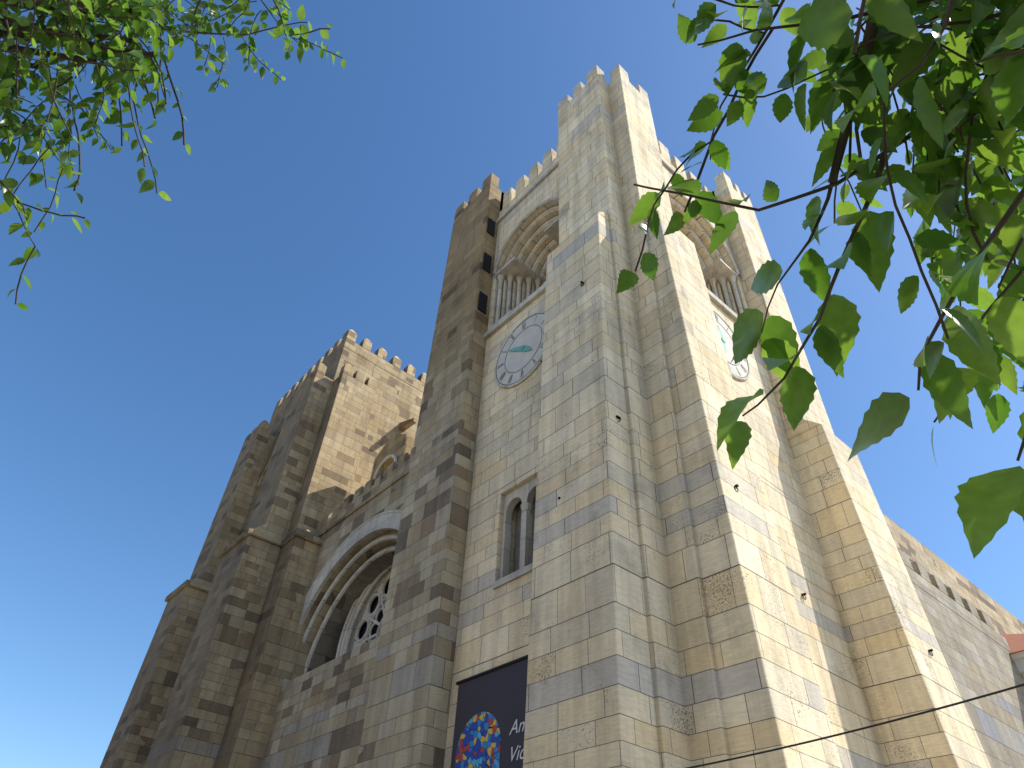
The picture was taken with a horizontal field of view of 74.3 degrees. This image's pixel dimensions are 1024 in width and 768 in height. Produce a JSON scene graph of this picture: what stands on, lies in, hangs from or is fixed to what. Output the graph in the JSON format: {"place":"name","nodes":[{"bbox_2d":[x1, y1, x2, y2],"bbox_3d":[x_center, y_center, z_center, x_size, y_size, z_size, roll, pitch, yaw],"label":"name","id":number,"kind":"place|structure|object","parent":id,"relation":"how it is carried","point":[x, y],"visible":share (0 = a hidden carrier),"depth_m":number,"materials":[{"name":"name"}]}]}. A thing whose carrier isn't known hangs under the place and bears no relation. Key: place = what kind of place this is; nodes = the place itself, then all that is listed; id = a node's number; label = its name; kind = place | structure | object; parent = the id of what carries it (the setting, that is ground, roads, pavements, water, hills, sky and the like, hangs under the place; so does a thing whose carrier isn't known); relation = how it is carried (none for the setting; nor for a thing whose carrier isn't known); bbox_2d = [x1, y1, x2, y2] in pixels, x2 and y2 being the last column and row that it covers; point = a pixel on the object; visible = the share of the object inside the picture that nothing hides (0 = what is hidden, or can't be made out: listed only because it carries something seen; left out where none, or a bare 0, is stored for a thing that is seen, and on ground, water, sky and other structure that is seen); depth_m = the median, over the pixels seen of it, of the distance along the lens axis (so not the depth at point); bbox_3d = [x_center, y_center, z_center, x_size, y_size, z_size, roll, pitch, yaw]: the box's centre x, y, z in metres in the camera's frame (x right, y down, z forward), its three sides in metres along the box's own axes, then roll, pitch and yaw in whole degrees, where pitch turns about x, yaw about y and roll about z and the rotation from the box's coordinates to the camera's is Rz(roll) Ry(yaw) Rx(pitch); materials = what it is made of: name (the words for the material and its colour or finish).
{"place":"outdoors","nodes":[
{"label":"outdoors","id":0,"kind":"place"},
{"bbox_2d":[19,66,111,150],"bbox_3d":[-1.585,-0.968,2.207,0.582,0.093,0.129,32,-50,-28],"label":"tree branch","id":1,"kind":"object","parent":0,"point":[57,92],"visible":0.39,"depth_m":2.23,"materials":[{"name":"wood"}]},
{"bbox_2d":[96,15,306,34],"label":"tree branch","id":2,"kind":"object","parent":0,"point":[225,33],"visible":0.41,"depth_m":2.40,"materials":[{"name":"wood"}]},
{"bbox_2d":[303,457,411,644],"bbox_3d":[-5.453,10.112,21.111,0.780,16.600,10.700,32,-50,-28],"label":"archway","id":3,"kind":"object","parent":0,"point":[384,494],"visible":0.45,"depth_m":25.88,"materials":[{"name":"beige stone"}]},
{"bbox_2d":[323,448,412,521],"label":"merlons","id":4,"kind":"object","parent":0,"point":[405,457],"visible":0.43,"depth_m":27.23,"materials":[{"name":"stone"}]},
{"bbox_2d":[370,434,414,479],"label":"arch","id":5,"kind":"structure","parent":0,"point":[398,445],"depth_m":30.46,"materials":[{"name":"stone"}]},
{"bbox_2d":[0,0,1023,557],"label":"tree leaves","id":6,"kind":"object","parent":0,"point":[990,502],"visible":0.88,"depth_m":1.18,"materials":[{"name":"green plant"}]},
{"bbox_2d":[0,18,9,49],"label":"tree branch","id":7,"kind":"object","parent":6,"relation":"on","point":[5,37],"visible":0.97,"depth_m":1.64,"materials":[{"name":"brown plant"}]},
{"bbox_2d":[0,119,24,189],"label":"tree branch","id":8,"kind":"object","parent":6,"relation":"attached to","point":[14,158],"visible":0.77,"depth_m":2.20,"materials":[{"name":"brown plant"}]},
{"bbox_2d":[0,180,25,214],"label":"tree branch","id":9,"kind":"object","parent":6,"relation":"on","point":[12,194],"visible":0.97,"depth_m":2.07,"materials":[{"name":"brown plant"}]},
{"bbox_2d":[14,21,17,98],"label":"tree branch","id":10,"kind":"object","parent":6,"relation":"on","point":[16,64],"visible":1,"depth_m":1.81,"materials":[{"name":"brown plant"}]},
{"bbox_2d":[0,100,44,143],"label":"branch","id":11,"kind":"object","parent":6,"relation":"in","point":[24,121],"visible":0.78,"depth_m":2.12,"materials":[{"name":"brown plant"}]},
{"bbox_2d":[15,246,35,303],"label":"tree branch","id":12,"kind":"object","parent":6,"relation":"on","point":[28,258],"visible":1,"depth_m":2.17,"materials":[{"name":"brown plant"}]},
{"bbox_2d":[21,0,35,54],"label":"tree branch","id":13,"kind":"object","parent":6,"relation":"on","point":[26,46],"visible":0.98,"depth_m":1.68,"materials":[{"name":"brown plant"}]},
{"bbox_2d":[0,49,56,69],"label":"tree branch","id":14,"kind":"object","parent":6,"relation":"on","point":[26,57],"visible":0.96,"depth_m":1.74,"materials":[{"name":"brown plant"}]},
{"bbox_2d":[13,147,49,193],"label":"tree branch","id":15,"kind":"object","parent":6,"relation":"on","point":[30,170],"visible":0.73,"depth_m":2.22,"materials":[{"name":"brown plant"}]},
{"bbox_2d":[33,168,62,231],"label":"tree branch","id":16,"kind":"object","parent":6,"relation":"on","point":[51,201],"visible":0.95,"depth_m":2.28,"materials":[{"name":"brown plant"}]},
{"bbox_2d":[16,201,84,218],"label":"tree branch","id":17,"kind":"object","parent":6,"relation":"on","point":[51,212],"visible":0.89,"depth_m":2.10,"materials":[{"name":"brown plant"}]},
{"bbox_2d":[39,62,71,136],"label":"tree branch","id":18,"kind":"object","parent":6,"relation":"on","point":[56,104],"visible":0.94,"depth_m":1.83,"materials":[{"name":"brown plant"}]},
{"bbox_2d":[0,14,120,50],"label":"tree branch","id":19,"kind":"object","parent":6,"relation":"on","point":[2,15],"visible":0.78,"depth_m":1.83,"materials":[{"name":"brown plant"}]},
{"bbox_2d":[121,51,144,166],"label":"tree branch","id":20,"kind":"object","parent":19,"relation":"attached to","point":[132,113],"visible":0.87,"depth_m":1.93,"materials":[{"name":"brown plant"}]},
{"bbox_2d":[2,17,124,71],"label":"tree branch","id":21,"kind":"object","parent":6,"relation":"on","point":[95,58],"visible":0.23,"depth_m":2.07,"materials":[{"name":"brown plant"}]},
{"bbox_2d":[129,88,157,193],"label":"tree branch","id":22,"kind":"object","parent":21,"relation":"attached to","point":[145,146],"visible":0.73,"depth_m":2.34,"materials":[{"name":"brown plant"}]},
{"bbox_2d":[72,107,80,190],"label":"tree branch","id":23,"kind":"object","parent":6,"relation":"on","point":[76,184],"visible":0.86,"depth_m":2.26,"materials":[{"name":"brown plant"}]},
{"bbox_2d":[57,61,138,71],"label":"tree branch","id":24,"kind":"object","parent":6,"relation":"on","point":[99,64],"visible":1,"depth_m":1.74,"materials":[{"name":"brown plant"}]},
{"bbox_2d":[95,64,103,123],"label":"branch","id":25,"kind":"object","parent":6,"relation":"on","point":[103,97],"visible":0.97,"depth_m":2.04,"materials":[{"name":"brown plant"}]},
{"bbox_2d":[118,97,122,145],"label":"tree branch","id":26,"kind":"object","parent":6,"relation":"on","point":[121,122],"visible":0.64,"depth_m":2.28,"materials":[{"name":"brown plant"}]},
{"bbox_2d":[135,33,166,103],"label":"tree branch","id":27,"kind":"object","parent":6,"relation":"on","point":[157,65],"visible":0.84,"depth_m":2.21,"materials":[{"name":"brown plant"}]},
{"bbox_2d":[162,52,184,144],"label":"tree branch","id":28,"kind":"object","parent":6,"relation":"on","point":[175,94],"visible":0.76,"depth_m":2.37,"materials":[{"name":"brown plant"}]},
{"bbox_2d":[634,141,709,271],"bbox_3d":[0.308,-0.357,1.306,0.198,0.281,0.028,-25,-50,27],"label":"tree branch","id":29,"kind":"object","parent":6,"relation":"on","point":[661,194],"visible":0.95,"depth_m":1.31,"materials":[{"name":"brown plant"}]},
{"bbox_2d":[683,28,773,211],"bbox_3d":[0.398,-0.481,1.260,0.010,0.105,0.330,15,-44,-12],"label":"tree branch","id":30,"kind":"object","parent":6,"relation":"on","point":[732,100],"visible":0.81,"depth_m":1.28,"materials":[{"name":"brown plant"}]},
{"bbox_2d":[714,19,764,33],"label":"tree branch","id":31,"kind":"object","parent":6,"relation":"on","point":[734,23],"visible":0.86,"depth_m":1.24,"materials":[{"name":"brown plant"}]},
{"bbox_2d":[710,0,784,159],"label":"tree branch","id":32,"kind":"object","parent":6,"relation":"attached to","point":[766,31],"visible":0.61,"depth_m":1.28,"materials":[{"name":"brown plant"}]},
{"bbox_2d":[715,0,780,7],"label":"tree branch","id":33,"kind":"object","parent":6,"relation":"on","point":[735,5],"visible":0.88,"depth_m":1.21,"materials":[{"name":"brown plant"}]},
{"bbox_2d":[761,183,832,332],"bbox_3d":[0.538,-0.241,1.286,0.018,0.182,0.250,21,-46,-18],"label":"tree branch","id":34,"kind":"object","parent":6,"relation":"on","point":[828,196],"visible":0.99,"depth_m":1.26,"materials":[{"name":"brown plant"}]},
{"bbox_2d":[742,152,884,415],"bbox_3d":[0.519,-0.185,1.150,0.361,0.447,0.018,-26,-50,28],"label":"tree branch","id":35,"kind":"object","parent":6,"relation":"on","point":[867,203],"visible":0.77,"depth_m":1.10,"materials":[{"name":"brown plant"}]},
{"bbox_2d":[723,16,937,97],"bbox_3d":[0.576,-0.574,1.220,0.388,0.088,0.051,-11,-45,15],"label":"branch","id":36,"kind":"object","parent":6,"relation":"attached to","point":[814,75],"visible":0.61,"depth_m":1.26,"materials":[{"name":"brown plant"}]},
{"bbox_2d":[834,175,838,223],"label":"tree branch","id":37,"kind":"object","parent":6,"relation":"on","point":[835,202],"visible":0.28,"depth_m":1.47,"materials":[{"name":"brown plant"}]},
{"bbox_2d":[821,121,861,210],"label":"tree branch","id":38,"kind":"object","parent":6,"relation":"on","point":[847,179],"visible":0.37,"depth_m":1.66,"materials":[{"name":"brown plant"}]},
{"bbox_2d":[848,48,858,162],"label":"tree branch","id":39,"kind":"object","parent":6,"relation":"on","point":[850,139],"visible":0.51,"depth_m":1.24,"materials":[{"name":"brown plant"}]},
{"bbox_2d":[854,126,861,157],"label":"tree branch","id":40,"kind":"object","parent":6,"relation":"on","point":[858,142],"visible":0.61,"depth_m":1.19,"materials":[{"name":"brown plant"}]},
{"bbox_2d":[852,0,865,54],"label":"branch","id":41,"kind":"object","parent":6,"relation":"attached to","point":[858,29],"visible":1,"depth_m":0.82,"materials":[{"name":"brown plant"}]},
{"bbox_2d":[857,21,909,162],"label":"branch","id":42,"kind":"object","parent":6,"relation":"attached to","point":[897,107],"visible":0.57,"depth_m":1.24,"materials":[{"name":"brown plant"}]},
{"bbox_2d":[882,99,949,338],"bbox_3d":[0.538,-0.222,0.909,0.015,0.230,0.251,-16,-46,19],"label":"tree branch","id":43,"kind":"object","parent":6,"relation":"on","point":[905,227],"visible":0.95,"depth_m":0.93,"materials":[{"name":"brown plant"}]},
{"bbox_2d":[899,35,960,132],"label":"branch","id":44,"kind":"object","parent":6,"relation":"attached to","point":[946,113],"visible":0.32,"depth_m":1.12,"materials":[{"name":"brown plant"}]},
{"bbox_2d":[936,49,958,152],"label":"branch","id":45,"kind":"object","parent":6,"relation":"attached to","point":[954,145],"visible":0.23,"depth_m":1.19,"materials":[{"name":"brown plant"}]},
{"bbox_2d":[940,44,998,73],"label":"branch","id":46,"kind":"object","parent":6,"relation":"on","point":[958,54],"visible":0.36,"depth_m":1.07,"materials":[{"name":"brown plant"}]},
{"bbox_2d":[964,74,988,260],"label":"tree branch","id":47,"kind":"object","parent":6,"relation":"on","point":[978,242],"visible":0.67,"depth_m":1.11,"materials":[{"name":"brown plant"}]},
{"bbox_2d":[959,128,995,204],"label":"tree branch","id":48,"kind":"object","parent":6,"relation":"on","point":[974,171],"visible":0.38,"depth_m":1.21,"materials":[{"name":"brown plant"}]},
{"bbox_2d":[972,48,1023,64],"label":"tree branch","id":49,"kind":"object","parent":6,"relation":"on","point":[1018,52],"visible":1,"depth_m":0.76,"materials":[{"name":"brown plant"}]},
{"bbox_2d":[981,266,1023,320],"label":"tree branch","id":50,"kind":"object","parent":6,"relation":"on","point":[1012,282],"visible":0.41,"depth_m":1.10,"materials":[{"name":"brown plant"}]},
{"bbox_2d":[997,237,1023,287],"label":"tree branch","id":51,"kind":"object","parent":6,"relation":"attached to","point":[1012,258],"visible":1,"depth_m":0.88,"materials":[{"name":"brown plant"}]},
{"bbox_2d":[1016,436,1023,460],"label":"tree branch","id":52,"kind":"object","parent":6,"relation":"on","point":[1020,451],"visible":1,"depth_m":0.72,"materials":[{"name":"brown plant"}]},
{"bbox_2d":[0,0,1023,767],"label":"sky","id":53,"kind":"structure","parent":0,"point":[316,205],"materials":[{"name":"blue"}]},
{"bbox_2d":[634,91,976,211],"bbox_3d":[0.703,-0.513,1.308,0.568,0.341,0.755,32,-50,-28],"label":"tree branch","id":54,"kind":"object","parent":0,"point":[853,173],"visible":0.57,"depth_m":1.27,"materials":[{"name":"wood"}]},
{"bbox_2d":[697,0,933,45],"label":"tree branch","id":55,"kind":"object","parent":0,"point":[854,16],"visible":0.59,"depth_m":1.18,"materials":[{"name":"wood"}]},
{"bbox_2d":[828,17,878,182],"bbox_3d":[0.690,-2.674,0.025,3.208,1.702,3.782,32,-50,-28],"label":"tree limb","id":56,"kind":"object","parent":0,"point":[871,30],"visible":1,"depth_m":1.22,"materials":[{"name":"wood"}]},
{"bbox_2d":[686,683,1023,767],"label":"overhead wire","id":57,"kind":"object","parent":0,"point":[901,718],"visible":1,"depth_m":7.37,"materials":[{"name":"black"}]},
{"bbox_2d":[889,0,954,91],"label":"tree branch","id":58,"kind":"object","parent":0,"point":[945,23],"visible":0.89,"depth_m":0.89,"materials":[{"name":"wood"}]},
{"bbox_2d":[858,12,1000,47],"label":"tree branch","id":59,"kind":"object","parent":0,"point":[996,15],"visible":0.56,"depth_m":1.07,"materials":[{"name":"wood"}]},
{"bbox_2d":[917,186,1023,390],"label":"tree branch","id":60,"kind":"object","parent":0,"point":[1016,202],"visible":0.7,"depth_m":0.94,"materials":[{"name":"wood"}]},
{"bbox_3d":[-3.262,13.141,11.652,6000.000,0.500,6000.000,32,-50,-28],"label":"ground","id":61,"kind":"structure","parent":0,"visible":0},
{"bbox_2d":[100,363,377,767],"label":"tower buttress","id":62,"kind":"structure","parent":61,"relation":"on","point":[227,653],"depth_m":27.49,"materials":[{"name":"brown stone"}]},
{"bbox_2d":[261,637,378,767],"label":"wall","id":63,"kind":"structure","parent":61,"relation":"on","point":[319,717],"depth_m":20.86,"materials":[{"name":"stone"}]},
{"bbox_2d":[241,330,425,533],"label":"tower","id":64,"kind":"structure","parent":61,"relation":"on","point":[398,396],"depth_m":37.19,"materials":[{"name":"brown stone"}]},
{"bbox_2d":[257,459,270,490],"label":"tower trim","id":65,"kind":"structure","parent":64,"relation":"attached to","point":[260,480],"depth_m":36.34,"materials":[{"name":"brown stone"}]},
{"bbox_2d":[399,418,416,430],"bbox_3d":[-5.566,2.098,36.212,0.350,0.650,1.400,32,-50,-28],"label":"gargoyle","id":66,"kind":"object","parent":64,"relation":"attached to","point":[405,425],"visible":1,"depth_m":36.07,"materials":[{"name":"brown stone"}]},
{"bbox_2d":[282,510,401,684],"bbox_3d":[-5.416,10.793,20.569,0.981,14.870,10.140,32,-50,-28],"label":"archivolt","id":67,"kind":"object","parent":61,"relation":"on","point":[387,520],"depth_m":25.53,"materials":[{"name":"grey stone"}]},
{"bbox_2d":[307,543,395,671],"bbox_3d":[-4.470,11.078,21.427,1.900,15.700,10.700,32,-50,-28],"label":"arch recess","id":68,"kind":"object","parent":61,"relation":"on","point":[325,651],"visible":0.13,"depth_m":25.66,"materials":[{"name":"stone"}]},
{"bbox_2d":[335,565,391,657],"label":"rose window","id":69,"kind":"structure","parent":68,"relation":"attached to","point":[360,614],"depth_m":25.39,"materials":[{"name":"grey stone"}]},
{"bbox_2d":[359,580,389,638],"bbox_3d":[-4.219,8.690,23.768,0.060,4.940,4.940,32,-50,-28],"label":"rose window glass","id":70,"kind":"object","parent":69,"relation":"in","point":[364,626],"visible":0.03,"depth_m":25.37,"materials":[{"name":"glass"}]},
{"bbox_2d":[356,173,503,767],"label":"tower buttress","id":71,"kind":"structure","parent":61,"relation":"on","point":[406,717],"depth_m":18.16,"materials":[{"name":"stone"}]},
{"bbox_2d":[477,218,495,313],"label":"slits","id":72,"kind":"object","parent":71,"relation":"attached to","point":[483,297],"visible":1,"depth_m":25.12,"materials":[{"name":"black"}]},
{"bbox_2d":[443,140,884,767],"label":"tower","id":73,"kind":"structure","parent":61,"relation":"on","point":[493,628],"depth_m":17.26,"materials":[{"name":"stone"}]},
{"bbox_2d":[450,658,527,767],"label":"banner","id":74,"kind":"object","parent":73,"relation":"attached to","point":[499,695],"visible":0.6,"depth_m":13.62,"materials":[{"name":"fabric"}]},
{"bbox_2d":[455,712,500,767],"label":"picture","id":75,"kind":"object","parent":74,"relation":"attached to","point":[478,745],"visible":1,"depth_m":13.45},
{"bbox_2d":[511,745,523,761],"bbox_3d":[0.418,6.600,12.241,0.002,0.249,1.319,32,-50,-28],"label":"banner lettering","id":76,"kind":"object","parent":74,"relation":"attached to","point":[512,756],"visible":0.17,"depth_m":12.55,"materials":[{"name":"white"}]},
{"bbox_2d":[456,655,527,684],"bbox_3d":[-0.185,5.856,14.015,0.060,0.050,3.120,32,-50,-28],"label":"banner rod","id":77,"kind":"object","parent":73,"relation":"attached to","point":[493,669],"visible":0.64,"depth_m":14.16,"materials":[{"name":"metal"}]},
{"bbox_2d":[492,477,536,589],"bbox_3d":[0.295,3.498,16.159,0.470,2.640,1.560,32,-50,-28],"label":"window frame","id":78,"kind":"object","parent":73,"relation":"attached to","point":[525,493],"depth_m":16.38,"materials":[{"name":"stone"}]},
{"bbox_2d":[494,311,544,387],"bbox_3d":[0.355,-1.043,20.268,0.100,2.660,2.660,32,-50,-28],"label":"clock rim","id":79,"kind":"object","parent":73,"relation":"attached to","point":[535,367],"visible":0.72,"depth_m":19.71,"materials":[{"name":"stone"}]},
{"bbox_2d":[496,314,544,384],"bbox_3d":[0.374,-1.031,20.279,0.110,2.540,2.540,32,-50,-28],"label":"clock face","id":80,"kind":"object","parent":73,"relation":"attached to","point":[530,336],"visible":0.71,"depth_m":20.27},
{"bbox_2d":[508,345,531,351],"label":"clock hands","id":81,"kind":"object","parent":80,"relation":"attached to","point":[523,348],"visible":1,"depth_m":20.21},
{"bbox_2d":[496,313,544,384],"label":"clock markings","id":82,"kind":"object","parent":80,"relation":"attached to","point":[509,348],"visible":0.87,"depth_m":20.43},
{"bbox_2d":[513,495,535,571],"bbox_3d":[0.605,3.641,16.397,0.070,2.600,1.660,32,-50,-28],"label":"window","id":83,"kind":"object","parent":73,"relation":"attached to","point":[517,539],"visible":0.07,"depth_m":16.79,"materials":[{"name":"glass"}]},
{"bbox_2d":[483,158,760,342],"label":"tower trim","id":84,"kind":"structure","parent":73,"relation":"attached to","point":[720,270],"depth_m":24.50,"materials":[{"name":"stone"}]},
{"bbox_2d":[714,312,747,376],"bbox_3d":[6.106,-1.233,19.768,2.540,2.540,0.110,32,-50,-28],"label":"clock face","id":85,"kind":"object","parent":73,"relation":"attached to","point":[730,354],"visible":0.33,"depth_m":19.91},
{"bbox_2d":[713,311,748,377],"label":"clock markings","id":86,"kind":"object","parent":85,"relation":"attached to","point":[731,338],"visible":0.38,"depth_m":20.19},
{"bbox_2d":[713,310,749,380],"bbox_3d":[6.123,-1.245,19.754,2.660,2.660,0.100,32,-50,-28],"label":"clock rim","id":87,"kind":"object","parent":73,"relation":"attached to","point":[739,378],"visible":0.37,"depth_m":19.45,"materials":[{"name":"stone"}]},
{"bbox_2d":[523,64,990,767],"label":"tower buttress","id":88,"kind":"structure","parent":61,"relation":"on","point":[665,630],"depth_m":13.34,"materials":[{"name":"stone"}]},
{"bbox_2d":[558,281,932,655],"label":"putlog holes","id":89,"kind":"object","parent":88,"relation":"attached to","point":[736,486],"visible":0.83,"depth_m":14.99,"materials":[{"name":"black"}]},
{"bbox_2d":[882,513,1023,633],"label":"parapet wall","id":90,"kind":"structure","parent":61,"relation":"on","point":[1003,620],"depth_m":25.73,"materials":[{"name":"beige stone"}]},
{"bbox_2d":[373,454,396,478],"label":"arch molding","id":91,"kind":"structure","parent":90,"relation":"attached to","point":[383,461],"depth_m":30.37,"materials":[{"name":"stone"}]},
{"bbox_2d":[897,548,1023,767],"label":"flank wall","id":92,"kind":"structure","parent":61,"relation":"on","point":[974,647],"depth_m":17.71,"materials":[{"name":"stone"}]},
{"bbox_2d":[1010,651,1023,677],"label":"building walls","id":93,"kind":"structure","parent":61,"relation":"on","point":[1018,658],"depth_m":20.12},
{"bbox_2d":[1000,633,1023,653],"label":"building roof","id":94,"kind":"structure","parent":93,"relation":"on","point":[1015,642],"depth_m":21.42,"materials":[{"name":"tile"}]},
{"bbox_3d":[-3.503,-1.527,2.195,3.223,0.802,2.845,32,-50,-28],"label":"tree","id":95,"kind":"object","parent":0,"visible":0},
{"bbox_2d":[2,21,80,37],"bbox_3d":[-3.426,-1.474,2.232,4.359,0.824,0.120,3,-43,0],"label":"tree limb","id":96,"kind":"object","parent":95,"relation":"attached to","point":[22,28],"visible":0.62,"depth_m":1.99,"materials":[{"name":"brown plant"}]},
{"bbox_2d":[8,45,96,64],"bbox_3d":[-3.420,-1.412,2.293,4.381,0.831,0.120,5,-43,-1],"label":"tree limb","id":97,"kind":"object","parent":95,"relation":"attached to","point":[63,56],"visible":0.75,"depth_m":2.04,"materials":[{"name":"brown plant"}]},
{"bbox_2d":[118,30,155,118],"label":"tree branch","id":98,"kind":"object","parent":95,"relation":"attached to","point":[120,34],"visible":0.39,"depth_m":2.37,"materials":[{"name":"brown plant"}]},
{"bbox_3d":[-5.840,-0.215,1.026,0.410,4.414,0.510,32,-50,-28],"label":"tree trunk","id":99,"kind":"object","parent":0,"visible":0},
{"bbox_2d":[0,0,86,13],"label":"tree limb","id":100,"kind":"object","parent":99,"relation":"attached to","point":[50,8],"visible":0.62,"depth_m":1.87,"materials":[{"name":"brown plant"}]},
{"bbox_2d":[0,18,131,42],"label":"tree limb","id":101,"kind":"object","parent":99,"relation":"attached to","point":[104,36],"visible":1,"depth_m":2.08,"materials":[{"name":"brown plant"}]},
{"bbox_2d":[0,29,153,56],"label":"tree limb","id":102,"kind":"object","parent":99,"relation":"attached to","point":[20,34],"visible":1,"depth_m":2.06,"materials":[{"name":"brown plant"}]},
{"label":"tree twig","id":103,"kind":"object","parent":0,"visible":0},
{"bbox_2d":[46,17,59,120],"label":"tree branch","id":104,"kind":"object","parent":103,"relation":"attached to","point":[55,81],"visible":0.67,"depth_m":1.91,"materials":[{"name":"brown plant"}]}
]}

